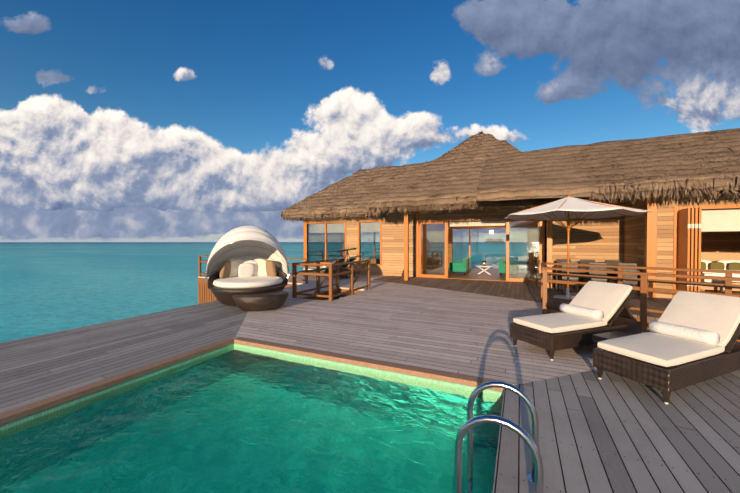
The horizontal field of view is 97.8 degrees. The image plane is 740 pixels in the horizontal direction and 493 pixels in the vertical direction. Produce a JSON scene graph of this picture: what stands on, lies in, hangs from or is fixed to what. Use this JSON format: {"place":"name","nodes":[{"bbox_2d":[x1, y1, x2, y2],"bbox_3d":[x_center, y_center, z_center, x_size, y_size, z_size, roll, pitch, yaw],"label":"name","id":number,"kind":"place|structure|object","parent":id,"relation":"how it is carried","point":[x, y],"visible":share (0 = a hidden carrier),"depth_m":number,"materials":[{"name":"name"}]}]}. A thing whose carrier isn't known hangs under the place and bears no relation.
{"place":"outdoors","nodes":[
{"label":"outdoors","id":0,"kind":"place"},
{"bbox_2d":[0,242,526,342],"bbox_3d":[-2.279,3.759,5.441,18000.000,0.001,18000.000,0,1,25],"label":"ocean","id":1,"kind":"structure","parent":0,"point":[48,287],"depth_m":33.90,"materials":[{"name":"teal liquid"}]},
{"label":"piles","id":2,"kind":"object","parent":1,"relation":"in","visible":0},
{"bbox_2d":[198,278,655,331],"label":"deck fascia","id":3,"kind":"structure","parent":2,"relation":"on","point":[548,307],"depth_m":10.44,"materials":[{"name":"wood"}]},
{"bbox_2d":[198,279,291,303],"bbox_3d":[-5.343,2.639,14.001,6.165,2.200,0.030,0,1,25],"label":"wooden fence","id":4,"kind":"object","parent":3,"relation":"attached to","point":[205,294],"visible":0.02,"depth_m":15.11,"materials":[{"name":"brown wood"}]},
{"bbox_2d":[310,259,366,299],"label":"stairs","id":5,"kind":"structure","parent":3,"relation":"attached to","point":[346,294],"depth_m":10.63,"materials":[{"name":"brown wood"}]},
{"bbox_2d":[0,301,739,492],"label":"deck","id":6,"kind":"structure","parent":3,"relation":"on","point":[609,432],"depth_m":3.27,"materials":[{"name":"grey wood"}]},
{"bbox_2d":[0,337,505,425],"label":"coping","id":7,"kind":"object","parent":6,"relation":"on","point":[9,416],"visible":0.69,"depth_m":4.09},
{"bbox_2d":[454,381,543,492],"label":"ladder","id":8,"kind":"object","parent":6,"relation":"on","point":[535,476],"visible":1,"depth_m":1.92,"materials":[{"name":"metal"}]},
{"bbox_2d":[493,389,534,492],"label":"pool edge","id":9,"kind":"object","parent":6,"relation":"on","point":[513,466],"visible":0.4,"depth_m":2.50,"materials":[{"name":"grey wood"}]},
{"bbox_2d":[593,323,739,402],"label":"wicker lounger","id":10,"kind":"object","parent":6,"relation":"on","point":[667,381],"visible":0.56,"depth_m":3.48,"materials":[{"name":"brown wicker"}]},
{"bbox_2d":[597,291,739,366],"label":"lounger cushion","id":11,"kind":"object","parent":10,"relation":"on","point":[720,314],"visible":0.81,"depth_m":3.84,"materials":[{"name":"white fabric"}]},
{"bbox_2d":[198,271,644,384],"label":"deck","id":12,"kind":"structure","parent":3,"relation":"on","point":[459,332],"depth_m":6.03,"materials":[{"name":"grey wood"}]},
{"bbox_2d":[205,240,289,283],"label":"daybed ribs","id":13,"kind":"object","parent":12,"relation":"on","point":[207,272],"visible":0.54,"depth_m":8.80,"materials":[{"name":"grey metal"}]},
{"bbox_2d":[206,226,288,276],"bbox_3d":[-3.277,0.178,8.748,1.932,1.473,1.932,0,1,25],"label":"daybed canopy","id":14,"kind":"object","parent":13,"relation":"on","point":[248,235],"visible":0.79,"depth_m":8.95,"materials":[{"name":"white fabric"}]},
{"bbox_2d":[208,269,288,310],"bbox_3d":[-3.046,1.045,8.535,2.465,0.900,2.069,0,1,25],"label":"wicker daybed","id":15,"kind":"object","parent":12,"relation":"on","point":[262,298],"visible":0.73,"depth_m":7.76,"materials":[{"name":"brown wicker"}]},
{"bbox_2d":[213,275,282,288],"bbox_3d":[-3.242,0.936,8.663,1.760,0.155,1.760,0,1,25],"label":"daybed mattress","id":16,"kind":"object","parent":15,"relation":"on","point":[256,281],"visible":0.94,"depth_m":8.09,"materials":[{"name":"white fabric"}]},
{"bbox_2d":[238,260,256,276],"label":"white daybed pillows","id":17,"kind":"object","parent":16,"relation":"on","point":[247,268],"visible":0.94,"depth_m":8.99,"materials":[{"name":"fabric"}]},
{"bbox_2d":[219,260,276,278],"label":"throw pillows","id":18,"kind":"object","parent":16,"relation":"on","point":[225,270],"visible":0.65,"depth_m":8.81,"materials":[{"name":"brown fabric"}]},
{"bbox_2d":[230,259,266,276],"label":"throw pillows","id":19,"kind":"object","parent":16,"relation":"on","point":[261,266],"visible":0.71,"depth_m":9.13,"materials":[{"name":"beige fabric"}]},
{"bbox_2d":[302,259,347,278],"bbox_3d":[-2.013,0.986,14.585,1.950,0.860,0.700,0,1,17],"label":"wicker lounger","id":20,"kind":"object","parent":12,"relation":"on","point":[340,267],"visible":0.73,"depth_m":14.29,"materials":[{"name":"brown wicker"}]},
{"bbox_2d":[303,257,343,270],"bbox_3d":[-2.086,0.778,14.604,1.755,0.602,0.657,0,1,17],"label":"lounger cushion","id":21,"kind":"object","parent":20,"relation":"on","point":[310,268],"visible":0.35,"depth_m":14.42,"materials":[{"name":"white fabric"}]},
{"bbox_2d":[333,258,358,276],"bbox_3d":[-1.521,0.974,15.403,1.950,0.860,0.700,0,1,17],"label":"wicker lounger","id":22,"kind":"object","parent":12,"relation":"on","point":[352,259],"visible":0.23,"depth_m":15.10,"materials":[{"name":"brown wicker"}]},
{"bbox_2d":[337,248,355,277],"bbox_3d":[-1.051,0.745,14.349,0.804,1.391,0.797,0,1,-13],"label":"telescope","id":23,"kind":"object","parent":12,"relation":"on","point":[347,250],"visible":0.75,"depth_m":14.25,"materials":[{"name":"black metal"}]},
{"bbox_2d":[510,290,641,358],"bbox_3d":[3.266,1.118,5.107,2.000,0.860,0.740,0,1,-22],"label":"wicker lounger","id":24,"kind":"object","parent":12,"relation":"on","point":[552,343],"visible":0.54,"depth_m":4.73,"materials":[{"name":"brown wicker"}]},
{"bbox_2d":[513,281,631,332],"bbox_3d":[3.196,0.911,5.076,1.805,0.602,0.697,0,1,-22],"label":"lounger cushion","id":25,"kind":"object","parent":24,"relation":"on","point":[607,299],"visible":0.88,"depth_m":5.02,"materials":[{"name":"white fabric"}]},
{"bbox_2d":[592,331,633,347],"bbox_3d":[3.428,1.399,4.350,0.550,0.350,0.500,0,1,-22],"label":"side table","id":26,"kind":"object","parent":12,"relation":"on","point":[596,338],"visible":0.21,"depth_m":4.43,"materials":[{"name":"wicker"}]},
{"bbox_2d":[198,255,739,341],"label":"railings","id":27,"kind":"object","parent":3,"relation":"on","point":[644,288],"visible":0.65,"depth_m":7.11,"materials":[{"name":"brown wood"}]},
{"bbox_2d":[504,191,650,287],"bbox_3d":[5.731,-0.061,9.325,3.494,3.090,3.494,0,1,25],"label":"frame","id":28,"kind":"object","parent":3,"relation":"on","point":[568,227],"visible":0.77,"depth_m":9.29,"materials":[{"name":"brown wood"}]},
{"bbox_2d":[505,197,648,219],"bbox_3d":[5.731,-1.153,9.310,3.485,0.586,3.485,0,1,25],"label":"umbrella canopy","id":29,"kind":"object","parent":28,"relation":"on","point":[577,206],"visible":0.96,"depth_m":9.01,"materials":[{"name":"white fabric"}]},
{"bbox_2d":[431,268,739,294],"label":"floors","id":30,"kind":"structure","parent":3,"relation":"on","point":[494,273],"depth_m":15.62,"materials":[{"name":"brown wood"}]},
{"bbox_2d":[307,221,538,278],"bbox_3d":[2.856,0.073,17.983,11.380,2.620,5.906,0,1,25],"label":"glass","id":31,"kind":"object","parent":30,"relation":"on","point":[315,246],"visible":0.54,"depth_m":16.26,"materials":[{"name":"clear glass"}]},
{"bbox_2d":[475,265,492,274],"bbox_3d":[5.741,1.200,16.233,0.840,0.465,0.840,0,1,25],"label":"coffee table","id":32,"kind":"object","parent":30,"relation":"on","point":[480,266],"visible":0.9,"depth_m":16.16,"materials":[{"name":"white wood"}]},
{"bbox_2d":[306,190,739,298],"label":"walls","id":33,"kind":"structure","parent":30,"relation":"on","point":[622,238],"depth_m":12.52,"materials":[{"name":"brown wood"}]},
{"bbox_2d":[280,176,739,222],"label":"roof thatch fringe","id":34,"kind":"object","parent":33,"relation":"attached to","point":[622,188],"visible":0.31,"depth_m":9.50,"materials":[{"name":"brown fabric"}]},
{"bbox_2d":[304,196,739,297],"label":"frames","id":35,"kind":"structure","parent":33,"relation":"attached to","point":[686,248],"depth_m":11.40,"materials":[{"name":"brown wood"}]},
{"bbox_2d":[316,209,739,285],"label":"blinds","id":36,"kind":"object","parent":35,"relation":"attached to","point":[720,220],"visible":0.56,"depth_m":9.09,"materials":[{"name":"beige fabric"}]},
{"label":"ceilings","id":37,"kind":"object","parent":33,"relation":"on","visible":0},
{"bbox_2d":[282,128,739,217],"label":"roofs","id":38,"kind":"structure","parent":37,"relation":"on","point":[549,174],"depth_m":11.48,"materials":[{"name":"brown wicker"}]},
{"bbox_2d":[284,131,739,210],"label":"thatch tufts","id":39,"kind":"object","parent":38,"relation":"on","point":[484,166],"visible":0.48,"depth_m":13.89,"materials":[{"name":"brown wicker"}]},
{"bbox_2d":[700,251,739,292],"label":"bed","id":40,"kind":"object","parent":30,"relation":"on","point":[713,256],"depth_m":11.89,"materials":[{"name":"white fabric"}]},
{"bbox_2d":[701,262,739,269],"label":"pillows","id":41,"kind":"object","parent":40,"relation":"on","point":[721,265],"visible":0.56,"depth_m":11.79,"materials":[{"name":"yellow fabric"}]},
{"bbox_2d":[536,259,637,295],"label":"outdoor dining chairs","id":42,"kind":"object","parent":3,"relation":"on","point":[608,262],"visible":0.5,"depth_m":10.35,"materials":[{"name":"wicker"}]},
{"bbox_2d":[538,272,617,278],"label":"chair cushions","id":43,"kind":"object","parent":42,"relation":"on","point":[588,274],"visible":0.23,"depth_m":11.31,"materials":[{"name":"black fabric"}]},
{"bbox_2d":[552,266,639,289],"bbox_3d":[7.521,1.104,10.935,2.300,0.755,1.000,0,1,25],"label":"dining table","id":44,"kind":"object","parent":3,"relation":"on","point":[556,285],"visible":0.21,"depth_m":10.97,"materials":[{"name":"brown wood"}]},
{"bbox_2d":[0,0,739,241],"label":"sky","id":45,"kind":"structure","parent":0,"point":[121,120],"materials":[{"name":"blue"}]},
{"bbox_2d":[484,238,504,242],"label":"island","id":46,"kind":"structure","parent":0,"point":[494,240],"materials":[{"name":"grey"}]},
{"bbox_2d":[373,276,671,320],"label":"wooden deck","id":47,"kind":"structure","parent":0,"point":[527,291],"depth_m":11.10,"materials":[{"name":"wood"}]},
{"bbox_2d":[554,288,574,299],"bbox_3d":[5.731,1.354,9.345,0.720,0.300,0.720,0,1,25],"label":"umbrella base","id":48,"kind":"object","parent":47,"relation":"on","point":[567,296],"visible":0.6,"depth_m":9.32,"materials":[{"name":"grey metal"}]},
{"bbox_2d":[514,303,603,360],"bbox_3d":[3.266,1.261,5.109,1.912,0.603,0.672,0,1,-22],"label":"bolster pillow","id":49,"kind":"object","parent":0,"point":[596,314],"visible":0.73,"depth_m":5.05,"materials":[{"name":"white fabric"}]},
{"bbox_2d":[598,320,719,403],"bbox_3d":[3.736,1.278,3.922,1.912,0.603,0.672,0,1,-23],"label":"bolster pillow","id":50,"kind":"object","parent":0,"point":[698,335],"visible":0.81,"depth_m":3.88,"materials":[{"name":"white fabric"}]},
{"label":"armchair legs","id":51,"kind":"object","parent":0,"visible":0},
{"bbox_2d":[449,256,518,273],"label":"armchairs","id":52,"kind":"object","parent":51,"relation":"on","point":[464,265],"visible":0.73,"depth_m":15.73,"materials":[{"name":"teal fabric"}]},
{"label":"pool floor","id":53,"kind":"structure","parent":0,"visible":0},
{"bbox_2d":[1,343,499,425],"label":"pool walls","id":54,"kind":"structure","parent":53,"relation":"on","point":[219,348],"depth_m":4.00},
{"bbox_2d":[0,346,502,492],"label":"pool water","id":55,"kind":"structure","parent":54,"relation":"in","point":[234,419],"depth_m":2.91,"materials":[{"name":"teal liquid"}]},
{"bbox_2d":[0,343,503,430],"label":"pool tile band","id":56,"kind":"object","parent":54,"relation":"attached to","point":[34,416],"visible":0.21,"depth_m":4.06,"materials":[{"name":"green tile"}]}
]}

